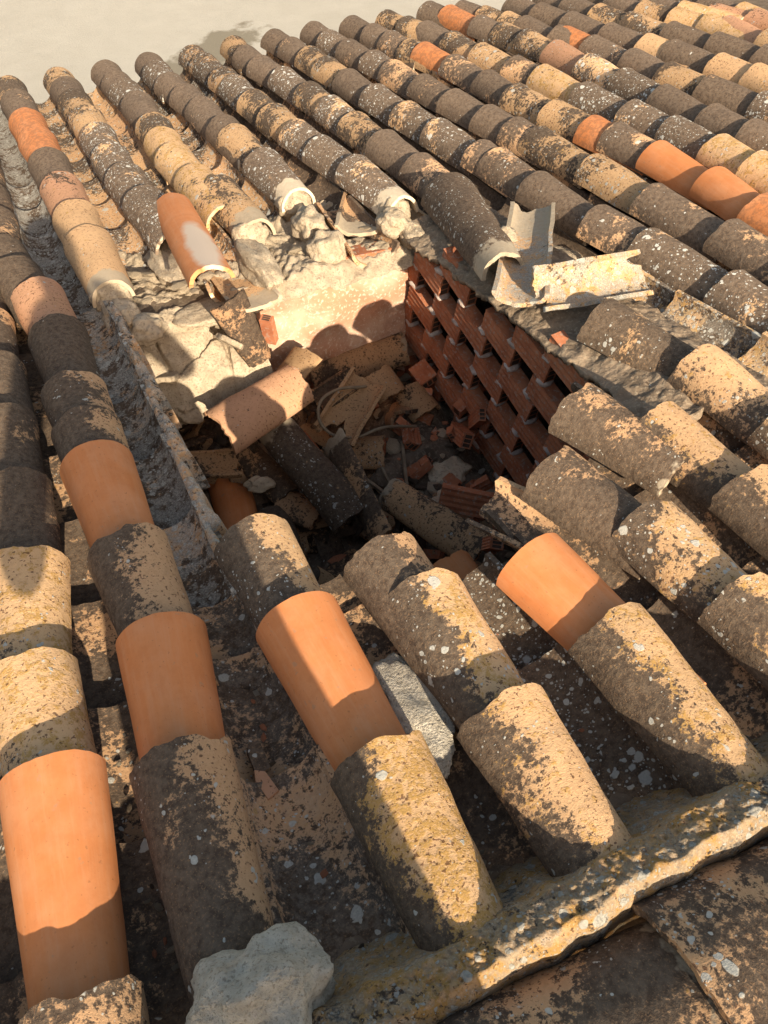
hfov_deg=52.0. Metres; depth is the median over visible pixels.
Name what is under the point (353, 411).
fallen tile
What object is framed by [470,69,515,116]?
roof tile
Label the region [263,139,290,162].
channel tile
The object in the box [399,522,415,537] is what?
tile fragment
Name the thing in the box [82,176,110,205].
channel tile
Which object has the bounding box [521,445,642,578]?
roof tile
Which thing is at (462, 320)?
honeycomb wall
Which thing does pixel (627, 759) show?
channel tile
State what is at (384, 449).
brick chunk
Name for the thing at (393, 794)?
roof tile
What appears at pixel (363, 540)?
tile fragment
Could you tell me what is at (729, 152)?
roof tile
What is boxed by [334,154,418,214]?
roof tile
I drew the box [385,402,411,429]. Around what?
tile fragment
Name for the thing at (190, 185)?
roof tile
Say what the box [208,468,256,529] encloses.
fallen tile
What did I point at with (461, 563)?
fallen tile
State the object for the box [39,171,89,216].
roof tile
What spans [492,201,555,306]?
broken tile
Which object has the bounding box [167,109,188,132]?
channel tile
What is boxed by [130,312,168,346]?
mortar lump
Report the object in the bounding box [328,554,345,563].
rubble chip
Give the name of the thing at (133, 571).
roof tile
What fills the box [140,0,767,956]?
house
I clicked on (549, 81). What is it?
roof tile
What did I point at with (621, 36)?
roof tile
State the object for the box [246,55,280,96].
roof tile
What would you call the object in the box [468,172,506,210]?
channel tile
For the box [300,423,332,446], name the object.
tile fragment
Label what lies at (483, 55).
roof tile
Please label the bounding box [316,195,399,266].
channel tile
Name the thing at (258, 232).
mortar plug
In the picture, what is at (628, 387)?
wall top mortar
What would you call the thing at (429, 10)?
roof tile
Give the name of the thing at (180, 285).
mortar crumb
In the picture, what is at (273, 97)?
channel tile
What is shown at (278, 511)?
fallen tile
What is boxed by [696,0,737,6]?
roof tile
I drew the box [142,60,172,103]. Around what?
roof tile
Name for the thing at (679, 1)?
roof tile
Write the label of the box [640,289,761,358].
channel tile
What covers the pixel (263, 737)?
grit crumb
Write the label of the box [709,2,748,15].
roof tile
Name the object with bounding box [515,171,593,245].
roof tile
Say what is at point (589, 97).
roof tile
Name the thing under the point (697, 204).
channel tile
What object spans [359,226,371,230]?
mortar crumb
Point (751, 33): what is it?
roof tile
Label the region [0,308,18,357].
roof tile
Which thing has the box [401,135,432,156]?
channel tile
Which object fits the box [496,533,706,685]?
roof tile
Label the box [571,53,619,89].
roof tile
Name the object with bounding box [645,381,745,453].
channel tile
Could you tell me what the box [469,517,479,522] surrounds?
brick chunk
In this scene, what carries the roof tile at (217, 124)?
on the channel tile at (208, 155)
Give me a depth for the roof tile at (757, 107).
3.50 m
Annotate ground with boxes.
[0,0,531,102]
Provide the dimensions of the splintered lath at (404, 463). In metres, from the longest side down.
0.353 x 0.012 x 0.010 m
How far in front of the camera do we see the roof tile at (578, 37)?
4.40 m
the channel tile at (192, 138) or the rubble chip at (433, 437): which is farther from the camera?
the channel tile at (192, 138)
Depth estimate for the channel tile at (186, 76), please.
4.73 m
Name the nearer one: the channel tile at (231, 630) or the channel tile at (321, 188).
the channel tile at (231, 630)
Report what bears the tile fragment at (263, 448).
on the rubble floor
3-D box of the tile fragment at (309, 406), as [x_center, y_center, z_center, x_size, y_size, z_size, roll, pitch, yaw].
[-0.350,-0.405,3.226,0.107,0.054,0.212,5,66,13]
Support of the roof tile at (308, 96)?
on the channel tile at (314, 124)
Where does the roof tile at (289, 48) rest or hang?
on the roof tile at (272, 39)
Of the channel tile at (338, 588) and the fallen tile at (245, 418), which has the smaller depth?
the channel tile at (338, 588)
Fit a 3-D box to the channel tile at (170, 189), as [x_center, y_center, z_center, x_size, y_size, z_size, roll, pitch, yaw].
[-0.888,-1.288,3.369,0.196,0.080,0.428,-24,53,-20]
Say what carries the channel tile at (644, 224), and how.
on the house
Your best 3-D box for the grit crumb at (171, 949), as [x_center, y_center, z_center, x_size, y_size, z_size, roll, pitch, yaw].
[-0.345,0.710,1.276,0.013,0.008,0.017,23,55,17]
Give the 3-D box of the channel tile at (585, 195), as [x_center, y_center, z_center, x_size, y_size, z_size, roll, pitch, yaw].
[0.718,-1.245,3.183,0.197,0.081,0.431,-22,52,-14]
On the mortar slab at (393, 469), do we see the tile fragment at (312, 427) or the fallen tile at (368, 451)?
the fallen tile at (368, 451)
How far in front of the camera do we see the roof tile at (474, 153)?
3.27 m
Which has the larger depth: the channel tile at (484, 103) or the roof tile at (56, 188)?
the channel tile at (484, 103)
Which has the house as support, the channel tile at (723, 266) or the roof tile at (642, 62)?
the channel tile at (723, 266)
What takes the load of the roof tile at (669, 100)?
on the channel tile
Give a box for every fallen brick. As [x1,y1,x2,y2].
[259,314,278,344]
[408,359,436,387]
[417,413,433,425]
[438,483,493,518]
[450,421,474,448]
[452,384,485,417]
[468,408,485,429]
[481,535,503,551]
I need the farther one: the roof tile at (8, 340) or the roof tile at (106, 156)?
the roof tile at (106, 156)
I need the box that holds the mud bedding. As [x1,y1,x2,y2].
[118,200,414,334]
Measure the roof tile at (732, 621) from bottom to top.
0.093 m
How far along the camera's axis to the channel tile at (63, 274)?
2.99 m
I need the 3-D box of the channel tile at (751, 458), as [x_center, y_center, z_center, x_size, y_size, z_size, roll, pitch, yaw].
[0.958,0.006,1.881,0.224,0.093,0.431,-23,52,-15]
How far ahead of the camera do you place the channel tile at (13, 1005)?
1.23 m
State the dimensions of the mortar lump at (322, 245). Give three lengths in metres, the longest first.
0.181 x 0.163 x 0.150 m
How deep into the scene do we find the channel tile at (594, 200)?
3.08 m
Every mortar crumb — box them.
[127,271,141,278]
[140,297,152,304]
[141,272,154,276]
[172,280,187,290]
[189,288,198,293]
[197,271,214,280]
[287,246,301,254]
[353,237,364,241]
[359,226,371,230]
[374,240,385,244]
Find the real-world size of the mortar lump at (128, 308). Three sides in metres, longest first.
0.226 x 0.135 x 0.114 m
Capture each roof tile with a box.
[0,75,27,100]
[0,88,38,120]
[0,168,6,189]
[0,184,13,213]
[0,206,21,241]
[0,234,31,258]
[0,255,44,332]
[0,291,9,313]
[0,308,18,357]
[0,350,41,453]
[0,402,44,473]
[0,466,61,551]
[0,545,72,659]
[0,646,96,776]
[0,749,129,1009]
[8,107,48,142]
[10,276,76,334]
[18,126,60,161]
[18,974,149,1023]
[28,146,73,188]
[28,313,99,383]
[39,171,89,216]
[41,370,114,427]
[43,67,74,96]
[50,76,84,104]
[51,405,129,462]
[52,199,103,244]
[57,88,93,122]
[60,439,153,547]
[63,224,135,307]
[68,104,106,156]
[79,122,119,158]
[87,522,218,685]
[90,140,133,202]
[91,59,121,102]
[101,70,131,106]
[104,162,152,228]
[109,78,142,111]
[115,611,224,759]
[121,91,160,129]
[122,184,164,254]
[129,734,273,1006]
[134,52,162,93]
[135,112,173,145]
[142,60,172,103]
[143,126,182,184]
[154,72,185,104]
[154,142,200,188]
[157,193,234,287]
[169,83,203,117]
[174,163,224,230]
[178,45,204,72]
[184,96,223,140]
[189,52,222,94]
[203,174,275,234]
[205,114,239,170]
[208,66,236,111]
[214,513,321,628]
[216,123,263,171]
[218,74,254,110]
[220,35,247,74]
[232,45,261,86]
[236,89,273,140]
[242,147,315,212]
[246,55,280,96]
[256,103,297,155]
[256,591,405,770]
[260,28,288,60]
[267,66,305,111]
[277,36,306,73]
[278,118,320,172]
[292,81,329,130]
[294,45,326,88]
[300,21,327,45]
[302,134,351,194]
[311,56,346,99]
[314,94,354,148]
[316,29,348,67]
[330,730,502,951]
[332,68,372,115]
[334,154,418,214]
[335,38,370,79]
[336,111,381,167]
[338,15,370,49]
[343,531,458,728]
[357,49,390,89]
[358,83,403,134]
[360,23,387,49]
[364,129,418,183]
[375,9,403,29]
[377,30,414,69]
[377,59,418,103]
[388,100,435,155]
[388,567,523,729]
[395,15,421,39]
[396,38,438,78]
[398,152,449,198]
[406,73,452,122]
[410,41,454,84]
[415,20,448,46]
[416,0,451,30]
[419,117,475,175]
[421,172,524,280]
[436,88,483,137]
[437,4,475,40]
[438,30,477,58]
[438,54,482,98]
[455,0,480,14]
[456,683,631,876]
[460,139,510,198]
[466,14,507,51]
[467,42,510,73]
[468,104,526,161]
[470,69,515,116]
[474,5,502,20]
[476,147,535,211]
[488,21,533,61]
[496,116,551,172]
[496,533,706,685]
[497,11,520,23]
[498,83,550,125]
[500,55,538,84]
[501,0,535,15]
[511,28,551,63]
[513,15,552,36]
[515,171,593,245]
[518,125,589,188]
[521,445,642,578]
[526,64,580,102]
[528,2,567,27]
[532,0,561,7]
[536,98,589,148]
[539,40,584,82]
[546,24,571,44]
[548,383,683,496]
[558,0,595,15]
[558,11,604,34]
[563,26,590,48]
[567,81,627,122]
[568,602,767,796]
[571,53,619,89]
[573,115,642,174]
[573,153,649,220]
[575,204,646,253]
[577,298,694,376]
[578,34,626,65]
[587,3,625,23]
[588,0,602,3]
[596,122,659,182]
[597,22,643,49]
[602,0,639,12]
[606,67,659,101]
[611,500,747,641]
[613,99,669,138]
[616,48,664,78]
[618,11,666,34]
[627,228,728,301]
[629,183,724,262]
[633,33,689,68]
[634,0,672,21]
[635,140,708,209]
[638,401,751,530]
[639,0,678,7]
[645,84,706,121]
[652,61,705,95]
[654,115,715,168]
[658,21,710,48]
[658,39,715,73]
[664,6,704,27]
[666,344,767,460]
[675,0,696,2]
[677,0,743,19]
[688,166,759,220]
[691,74,758,119]
[694,103,748,136]
[695,12,743,39]
[695,133,767,193]
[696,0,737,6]
[697,572,767,689]
[702,52,752,83]
[702,218,767,285]
[703,31,759,61]
[703,269,767,333]
[708,464,767,560]
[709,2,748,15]
[722,15,761,42]
[734,118,767,151]
[735,1,767,11]
[736,150,767,188]
[737,193,767,236]
[738,62,767,92]
[743,8,767,30]
[744,90,767,122]
[746,417,767,459]
[748,44,767,64]
[753,28,767,46]
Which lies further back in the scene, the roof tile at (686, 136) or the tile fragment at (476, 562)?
the roof tile at (686, 136)
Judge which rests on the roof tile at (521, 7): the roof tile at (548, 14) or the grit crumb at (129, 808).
the roof tile at (548, 14)
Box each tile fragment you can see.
[182,419,212,449]
[183,432,216,449]
[189,428,216,450]
[207,478,217,483]
[222,434,231,447]
[229,462,248,483]
[238,443,256,470]
[260,443,274,459]
[291,402,311,422]
[292,409,315,425]
[295,524,345,542]
[296,528,318,556]
[299,516,327,532]
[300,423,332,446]
[302,545,317,553]
[303,406,310,415]
[310,423,321,449]
[312,529,344,565]
[316,549,356,580]
[317,566,334,584]
[359,536,367,543]
[360,530,368,541]
[367,471,380,494]
[383,511,394,528]
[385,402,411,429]
[388,382,411,398]
[394,409,417,422]
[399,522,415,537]
[403,528,425,549]
[432,492,469,518]
[432,550,481,565]
[480,520,492,528]
[503,544,514,550]
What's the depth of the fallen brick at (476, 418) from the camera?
2.98 m
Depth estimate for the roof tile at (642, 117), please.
3.47 m
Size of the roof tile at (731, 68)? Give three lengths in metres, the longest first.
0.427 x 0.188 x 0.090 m
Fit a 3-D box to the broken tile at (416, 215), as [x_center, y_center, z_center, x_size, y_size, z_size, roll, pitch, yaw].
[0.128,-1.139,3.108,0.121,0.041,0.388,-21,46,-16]
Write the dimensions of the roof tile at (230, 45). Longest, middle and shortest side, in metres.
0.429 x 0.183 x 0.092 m
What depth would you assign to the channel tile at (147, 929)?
1.30 m
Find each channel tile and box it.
[0,113,8,131]
[0,127,15,148]
[0,142,24,167]
[0,816,22,984]
[0,970,27,1023]
[1,159,32,187]
[6,179,41,210]
[11,316,29,353]
[12,199,52,236]
[19,352,43,400]
[20,225,63,266]
[32,401,57,456]
[36,96,55,112]
[38,253,78,289]
[39,105,64,127]
[42,455,77,523]
[48,121,74,143]
[59,137,85,162]
[59,519,101,605]
[64,281,92,313]
[70,156,96,182]
[71,600,126,708]
[76,300,141,360]
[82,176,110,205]
[87,700,144,843]
[88,86,105,104]
[93,198,127,230]
[94,97,117,118]
[95,331,162,409]
[106,110,129,134]
[107,220,152,271]
[113,378,189,468]
[116,836,190,1023]
[117,125,141,152]
[129,144,152,171]
[135,433,221,540]
[138,78,143,87]
[141,84,156,100]
[144,165,169,192]
[155,97,172,116]
[163,500,256,630]
[164,185,176,193]
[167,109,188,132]
[178,123,204,151]
[179,68,193,83]
[191,77,209,96]
[191,596,256,660]
[192,138,222,169]
[200,227,237,301]
[207,90,226,111]
[209,217,231,240]
[211,156,244,187]
[212,643,316,782]
[223,105,246,124]
[240,745,410,960]
[241,177,290,221]
[244,75,262,90]
[244,121,266,144]
[262,86,283,103]
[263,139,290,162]
[266,51,275,61]
[273,55,283,65]
[282,100,304,119]
[284,61,303,78]
[286,155,317,186]
[303,114,327,134]
[304,73,325,89]
[307,173,348,210]
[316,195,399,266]
[319,554,362,613]
[326,87,348,104]
[327,130,354,153]
[344,604,400,666]
[349,103,373,120]
[353,150,385,172]
[365,77,380,83]
[373,117,402,136]
[385,171,417,199]
[388,88,406,100]
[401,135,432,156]
[415,197,427,214]
[418,103,435,115]
[433,155,467,177]
[435,114,468,132]
[437,77,456,88]
[444,726,535,870]
[462,552,557,668]
[465,92,485,104]
[468,131,482,140]
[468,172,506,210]
[485,509,518,551]
[497,197,527,217]
[513,528,661,609]
[517,643,683,799]
[522,160,542,170]
[549,173,589,200]
[552,226,598,257]
[571,359,611,396]
[572,143,593,154]
[588,193,637,221]
[588,457,644,496]
[622,165,654,183]
[626,259,674,312]
[634,482,758,567]
[640,220,652,227]
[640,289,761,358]
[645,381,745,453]
[646,594,767,738]
[671,189,717,216]
[714,261,732,271]
[735,445,767,469]
[738,331,767,377]
[741,554,767,574]
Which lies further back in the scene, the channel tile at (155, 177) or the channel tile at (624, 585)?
the channel tile at (155, 177)
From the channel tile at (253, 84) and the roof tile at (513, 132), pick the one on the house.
the channel tile at (253, 84)
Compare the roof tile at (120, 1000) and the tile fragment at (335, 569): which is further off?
the tile fragment at (335, 569)
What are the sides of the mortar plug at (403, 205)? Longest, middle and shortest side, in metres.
0.149 x 0.145 x 0.121 m
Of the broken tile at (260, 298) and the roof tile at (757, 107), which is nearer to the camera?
the broken tile at (260, 298)
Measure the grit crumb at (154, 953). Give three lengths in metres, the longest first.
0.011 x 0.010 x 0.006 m
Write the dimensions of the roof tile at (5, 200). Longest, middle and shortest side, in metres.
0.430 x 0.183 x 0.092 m
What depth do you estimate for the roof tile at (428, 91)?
3.93 m
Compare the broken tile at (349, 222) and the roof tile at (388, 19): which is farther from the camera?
the roof tile at (388, 19)
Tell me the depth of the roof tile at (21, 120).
3.96 m
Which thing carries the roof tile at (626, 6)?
on the roof tile at (596, 1)
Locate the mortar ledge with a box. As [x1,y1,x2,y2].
[108,301,235,596]
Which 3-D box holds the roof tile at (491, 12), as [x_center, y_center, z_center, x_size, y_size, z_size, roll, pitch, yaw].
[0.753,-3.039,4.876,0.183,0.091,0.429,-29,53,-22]
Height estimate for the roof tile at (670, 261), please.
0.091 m
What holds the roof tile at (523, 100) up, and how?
on the roof tile at (488, 86)
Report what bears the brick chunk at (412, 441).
on the rubble floor
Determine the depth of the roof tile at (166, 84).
4.27 m
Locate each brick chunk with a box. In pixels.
[383,439,385,455]
[393,416,414,435]
[401,421,421,450]
[407,461,421,475]
[410,455,433,479]
[423,549,445,560]
[425,388,432,395]
[431,427,439,435]
[442,472,461,485]
[446,425,454,441]
[465,478,478,487]
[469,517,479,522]
[470,474,494,490]
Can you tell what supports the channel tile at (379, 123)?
on the house
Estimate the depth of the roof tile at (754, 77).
3.76 m
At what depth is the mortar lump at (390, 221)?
2.98 m
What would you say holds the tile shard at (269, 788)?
on the channel tile at (347, 896)
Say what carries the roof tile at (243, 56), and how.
on the roof tile at (230, 45)
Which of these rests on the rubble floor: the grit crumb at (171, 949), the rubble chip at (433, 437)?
the rubble chip at (433, 437)
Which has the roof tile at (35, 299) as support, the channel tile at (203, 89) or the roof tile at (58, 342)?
the roof tile at (58, 342)
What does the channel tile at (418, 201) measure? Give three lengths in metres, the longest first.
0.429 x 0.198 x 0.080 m
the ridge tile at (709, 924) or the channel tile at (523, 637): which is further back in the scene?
the channel tile at (523, 637)
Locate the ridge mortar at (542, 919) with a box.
[312,732,767,1023]
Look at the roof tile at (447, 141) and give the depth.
3.44 m
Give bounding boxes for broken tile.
[205,269,281,312]
[334,177,392,236]
[410,207,426,219]
[465,476,559,549]
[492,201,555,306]
[530,249,653,311]
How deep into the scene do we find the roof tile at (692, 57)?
4.08 m
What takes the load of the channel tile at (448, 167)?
on the house
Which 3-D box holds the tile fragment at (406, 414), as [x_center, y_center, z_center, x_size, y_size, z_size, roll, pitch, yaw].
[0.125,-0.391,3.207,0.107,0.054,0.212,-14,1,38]
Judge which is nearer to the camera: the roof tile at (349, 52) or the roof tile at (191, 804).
the roof tile at (191, 804)
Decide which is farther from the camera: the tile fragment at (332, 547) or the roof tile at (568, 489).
the tile fragment at (332, 547)
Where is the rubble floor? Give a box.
[179,297,570,577]
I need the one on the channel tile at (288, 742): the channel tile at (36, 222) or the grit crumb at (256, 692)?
the grit crumb at (256, 692)
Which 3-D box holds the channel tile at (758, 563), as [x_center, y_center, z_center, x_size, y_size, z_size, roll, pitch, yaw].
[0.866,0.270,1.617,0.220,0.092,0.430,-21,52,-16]
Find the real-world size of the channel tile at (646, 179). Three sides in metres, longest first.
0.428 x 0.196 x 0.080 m
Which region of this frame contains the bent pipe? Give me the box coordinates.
[316,385,416,438]
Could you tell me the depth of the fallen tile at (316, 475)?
2.76 m
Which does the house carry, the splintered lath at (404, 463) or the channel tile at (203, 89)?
the channel tile at (203, 89)
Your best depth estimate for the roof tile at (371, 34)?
4.77 m
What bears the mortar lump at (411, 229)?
on the mud bedding
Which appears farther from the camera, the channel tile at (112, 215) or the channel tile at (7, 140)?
the channel tile at (7, 140)
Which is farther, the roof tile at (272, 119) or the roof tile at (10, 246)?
the roof tile at (272, 119)
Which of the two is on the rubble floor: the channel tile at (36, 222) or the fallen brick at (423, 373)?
the fallen brick at (423, 373)
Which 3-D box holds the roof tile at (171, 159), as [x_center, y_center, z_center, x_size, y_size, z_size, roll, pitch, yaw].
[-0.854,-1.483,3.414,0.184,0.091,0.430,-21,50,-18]
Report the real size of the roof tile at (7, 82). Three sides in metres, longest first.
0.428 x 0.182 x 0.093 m
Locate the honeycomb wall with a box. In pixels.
[404,246,592,486]
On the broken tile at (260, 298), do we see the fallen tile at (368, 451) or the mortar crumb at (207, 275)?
the mortar crumb at (207, 275)
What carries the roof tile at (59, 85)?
on the roof tile at (52, 74)
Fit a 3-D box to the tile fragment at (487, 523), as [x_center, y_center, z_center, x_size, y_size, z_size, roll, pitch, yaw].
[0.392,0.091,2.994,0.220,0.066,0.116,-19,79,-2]
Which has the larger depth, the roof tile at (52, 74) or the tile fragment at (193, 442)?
the roof tile at (52, 74)
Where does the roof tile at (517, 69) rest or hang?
on the channel tile
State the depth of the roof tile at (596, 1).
5.08 m
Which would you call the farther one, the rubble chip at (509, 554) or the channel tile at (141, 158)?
the channel tile at (141, 158)
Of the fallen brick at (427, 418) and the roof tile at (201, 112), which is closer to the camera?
the fallen brick at (427, 418)
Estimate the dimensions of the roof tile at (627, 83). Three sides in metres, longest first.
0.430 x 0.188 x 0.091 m
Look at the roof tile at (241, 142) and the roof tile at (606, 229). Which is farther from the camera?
the roof tile at (241, 142)
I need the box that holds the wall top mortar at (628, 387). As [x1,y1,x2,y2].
[398,205,767,420]
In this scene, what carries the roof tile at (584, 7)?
on the channel tile
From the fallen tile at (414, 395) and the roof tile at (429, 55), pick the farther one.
the roof tile at (429, 55)
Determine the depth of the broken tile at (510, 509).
1.86 m
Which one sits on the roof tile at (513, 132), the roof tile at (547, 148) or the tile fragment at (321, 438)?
the roof tile at (547, 148)
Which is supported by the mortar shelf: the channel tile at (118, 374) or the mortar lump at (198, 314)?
the mortar lump at (198, 314)
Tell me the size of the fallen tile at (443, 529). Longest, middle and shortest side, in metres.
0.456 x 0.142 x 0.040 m
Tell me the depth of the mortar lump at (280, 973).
1.07 m
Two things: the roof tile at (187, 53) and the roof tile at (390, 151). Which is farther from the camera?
the roof tile at (187, 53)
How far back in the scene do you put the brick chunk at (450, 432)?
3.07 m
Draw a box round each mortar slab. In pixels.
[174,404,203,423]
[243,476,275,492]
[370,457,403,488]
[427,456,471,484]
[432,489,440,501]
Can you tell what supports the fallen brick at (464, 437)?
on the rubble floor
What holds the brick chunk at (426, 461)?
on the rubble floor
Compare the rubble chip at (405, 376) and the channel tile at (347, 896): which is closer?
the channel tile at (347, 896)
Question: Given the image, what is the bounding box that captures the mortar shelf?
[140,306,272,429]
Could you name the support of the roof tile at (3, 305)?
on the channel tile
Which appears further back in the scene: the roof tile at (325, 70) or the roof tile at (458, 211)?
the roof tile at (325, 70)
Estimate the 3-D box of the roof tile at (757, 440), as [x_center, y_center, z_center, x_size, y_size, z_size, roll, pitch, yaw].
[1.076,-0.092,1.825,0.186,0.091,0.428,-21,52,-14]
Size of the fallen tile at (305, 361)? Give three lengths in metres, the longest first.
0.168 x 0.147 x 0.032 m
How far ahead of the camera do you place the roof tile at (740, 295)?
2.34 m
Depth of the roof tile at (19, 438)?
2.07 m
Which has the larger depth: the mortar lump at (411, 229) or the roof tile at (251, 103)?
the roof tile at (251, 103)
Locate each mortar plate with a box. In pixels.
[154,371,180,382]
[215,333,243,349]
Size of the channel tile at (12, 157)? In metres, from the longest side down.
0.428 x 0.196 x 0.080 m
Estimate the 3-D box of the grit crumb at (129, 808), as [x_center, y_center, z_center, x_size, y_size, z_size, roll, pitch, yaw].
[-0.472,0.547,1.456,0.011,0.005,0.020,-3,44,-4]
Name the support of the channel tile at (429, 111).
on the house
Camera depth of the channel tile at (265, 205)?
3.36 m
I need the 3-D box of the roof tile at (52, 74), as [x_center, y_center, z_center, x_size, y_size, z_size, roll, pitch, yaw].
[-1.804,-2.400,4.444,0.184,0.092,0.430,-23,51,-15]
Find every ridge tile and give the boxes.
[437,921,726,1023]
[630,838,767,1023]
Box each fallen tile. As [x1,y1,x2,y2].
[190,448,241,478]
[203,365,313,454]
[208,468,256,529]
[209,288,270,367]
[235,442,297,503]
[255,505,305,556]
[259,417,363,533]
[274,491,319,529]
[277,346,322,378]
[310,332,410,386]
[311,368,364,409]
[314,366,387,446]
[323,428,391,540]
[352,435,384,469]
[365,365,404,403]
[378,478,488,560]
[393,381,440,422]
[433,549,477,579]
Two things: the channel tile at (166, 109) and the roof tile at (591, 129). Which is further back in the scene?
the channel tile at (166, 109)
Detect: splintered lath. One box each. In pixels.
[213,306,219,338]
[322,447,382,492]
[380,467,389,482]
[400,441,407,483]
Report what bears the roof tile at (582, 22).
on the roof tile at (548, 14)
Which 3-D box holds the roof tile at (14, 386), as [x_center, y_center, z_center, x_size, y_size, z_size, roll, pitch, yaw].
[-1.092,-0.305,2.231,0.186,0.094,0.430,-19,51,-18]
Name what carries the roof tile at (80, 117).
on the channel tile at (72, 150)
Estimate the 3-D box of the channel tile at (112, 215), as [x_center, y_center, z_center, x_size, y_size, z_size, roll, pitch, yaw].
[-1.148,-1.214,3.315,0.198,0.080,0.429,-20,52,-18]
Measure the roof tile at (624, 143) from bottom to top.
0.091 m
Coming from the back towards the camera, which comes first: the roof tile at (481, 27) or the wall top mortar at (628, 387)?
the roof tile at (481, 27)
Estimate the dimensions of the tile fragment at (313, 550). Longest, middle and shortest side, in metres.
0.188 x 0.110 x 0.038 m
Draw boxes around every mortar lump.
[101,297,140,328]
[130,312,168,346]
[145,239,184,290]
[172,297,225,327]
[185,921,335,1023]
[233,238,283,289]
[290,204,329,241]
[305,229,347,263]
[372,652,455,778]
[375,206,410,238]
[398,220,424,248]
[553,245,582,258]
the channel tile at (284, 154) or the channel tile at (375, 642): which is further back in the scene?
the channel tile at (284, 154)
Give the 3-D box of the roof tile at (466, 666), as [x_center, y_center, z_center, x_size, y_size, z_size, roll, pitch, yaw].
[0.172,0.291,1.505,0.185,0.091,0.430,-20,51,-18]
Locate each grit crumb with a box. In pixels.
[126,803,131,812]
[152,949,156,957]
[165,945,174,953]
[253,690,259,695]
[259,723,266,730]
[261,732,265,741]
[320,868,327,878]
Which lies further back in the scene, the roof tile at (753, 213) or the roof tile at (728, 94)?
the roof tile at (728, 94)
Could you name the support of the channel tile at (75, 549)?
on the house
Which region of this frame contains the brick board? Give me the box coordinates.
[346,241,400,259]
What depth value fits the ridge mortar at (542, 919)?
1.17 m
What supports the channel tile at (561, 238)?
on the house
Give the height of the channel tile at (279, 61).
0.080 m
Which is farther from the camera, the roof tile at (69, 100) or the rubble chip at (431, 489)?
the roof tile at (69, 100)
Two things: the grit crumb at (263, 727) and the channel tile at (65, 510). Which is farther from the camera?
the channel tile at (65, 510)
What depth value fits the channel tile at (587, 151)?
3.46 m
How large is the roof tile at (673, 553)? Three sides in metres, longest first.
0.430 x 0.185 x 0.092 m
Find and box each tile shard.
[247,740,270,772]
[254,770,278,799]
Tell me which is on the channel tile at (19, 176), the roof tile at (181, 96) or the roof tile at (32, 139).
the roof tile at (32, 139)
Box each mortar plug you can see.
[88,283,132,311]
[231,222,268,245]
[277,190,311,220]
[376,197,412,218]
[491,225,517,264]
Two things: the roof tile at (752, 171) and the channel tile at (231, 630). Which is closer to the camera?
the channel tile at (231, 630)
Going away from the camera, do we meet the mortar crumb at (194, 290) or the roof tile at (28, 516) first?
the roof tile at (28, 516)
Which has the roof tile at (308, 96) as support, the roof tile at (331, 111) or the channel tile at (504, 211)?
the roof tile at (331, 111)
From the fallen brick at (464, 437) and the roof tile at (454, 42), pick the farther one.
the roof tile at (454, 42)
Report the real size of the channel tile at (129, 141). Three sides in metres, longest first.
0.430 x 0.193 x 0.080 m
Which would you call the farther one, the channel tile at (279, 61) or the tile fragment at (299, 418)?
the channel tile at (279, 61)
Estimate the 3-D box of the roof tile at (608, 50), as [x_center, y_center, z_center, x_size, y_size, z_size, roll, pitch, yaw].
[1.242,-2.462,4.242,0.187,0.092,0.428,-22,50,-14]
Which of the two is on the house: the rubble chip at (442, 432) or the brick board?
the brick board
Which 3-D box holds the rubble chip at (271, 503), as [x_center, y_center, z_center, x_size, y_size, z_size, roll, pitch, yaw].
[-0.423,-0.022,2.956,0.062,0.022,0.051,36,60,25]
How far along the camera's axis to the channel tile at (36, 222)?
3.37 m
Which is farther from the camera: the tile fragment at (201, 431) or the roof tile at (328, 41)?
the roof tile at (328, 41)
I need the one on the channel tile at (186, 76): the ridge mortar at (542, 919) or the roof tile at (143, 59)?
the roof tile at (143, 59)
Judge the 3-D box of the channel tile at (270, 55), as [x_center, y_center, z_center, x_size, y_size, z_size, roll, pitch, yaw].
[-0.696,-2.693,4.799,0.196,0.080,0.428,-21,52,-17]
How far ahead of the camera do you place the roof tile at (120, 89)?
4.24 m
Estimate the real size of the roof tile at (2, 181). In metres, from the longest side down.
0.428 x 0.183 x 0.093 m
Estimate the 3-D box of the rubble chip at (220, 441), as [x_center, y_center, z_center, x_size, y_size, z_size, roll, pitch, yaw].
[-0.620,-0.283,3.007,0.084,0.034,0.054,26,56,19]
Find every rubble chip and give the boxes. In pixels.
[215,430,227,446]
[262,501,274,507]
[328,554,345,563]
[373,408,380,418]
[386,438,400,454]
[389,395,396,403]
[397,370,403,376]
[399,373,410,380]
[408,476,417,484]
[415,483,426,490]
[427,482,438,494]
[430,435,437,440]
[433,483,441,490]
[438,428,447,437]
[504,551,514,557]
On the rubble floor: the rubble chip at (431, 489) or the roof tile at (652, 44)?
the rubble chip at (431, 489)
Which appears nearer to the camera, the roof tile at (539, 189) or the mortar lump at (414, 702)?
the mortar lump at (414, 702)
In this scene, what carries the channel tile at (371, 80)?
on the house
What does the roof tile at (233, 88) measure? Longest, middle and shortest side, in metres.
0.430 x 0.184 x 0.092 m
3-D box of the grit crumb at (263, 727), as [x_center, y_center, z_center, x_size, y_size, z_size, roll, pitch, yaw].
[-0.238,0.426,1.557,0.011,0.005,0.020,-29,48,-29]
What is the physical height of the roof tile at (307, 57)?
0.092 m
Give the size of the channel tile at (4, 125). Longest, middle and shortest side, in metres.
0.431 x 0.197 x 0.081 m
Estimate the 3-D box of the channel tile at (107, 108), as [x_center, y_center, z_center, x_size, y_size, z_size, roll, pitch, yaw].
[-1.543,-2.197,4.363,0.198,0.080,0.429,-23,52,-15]
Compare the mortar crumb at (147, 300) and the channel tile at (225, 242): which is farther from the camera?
the channel tile at (225, 242)

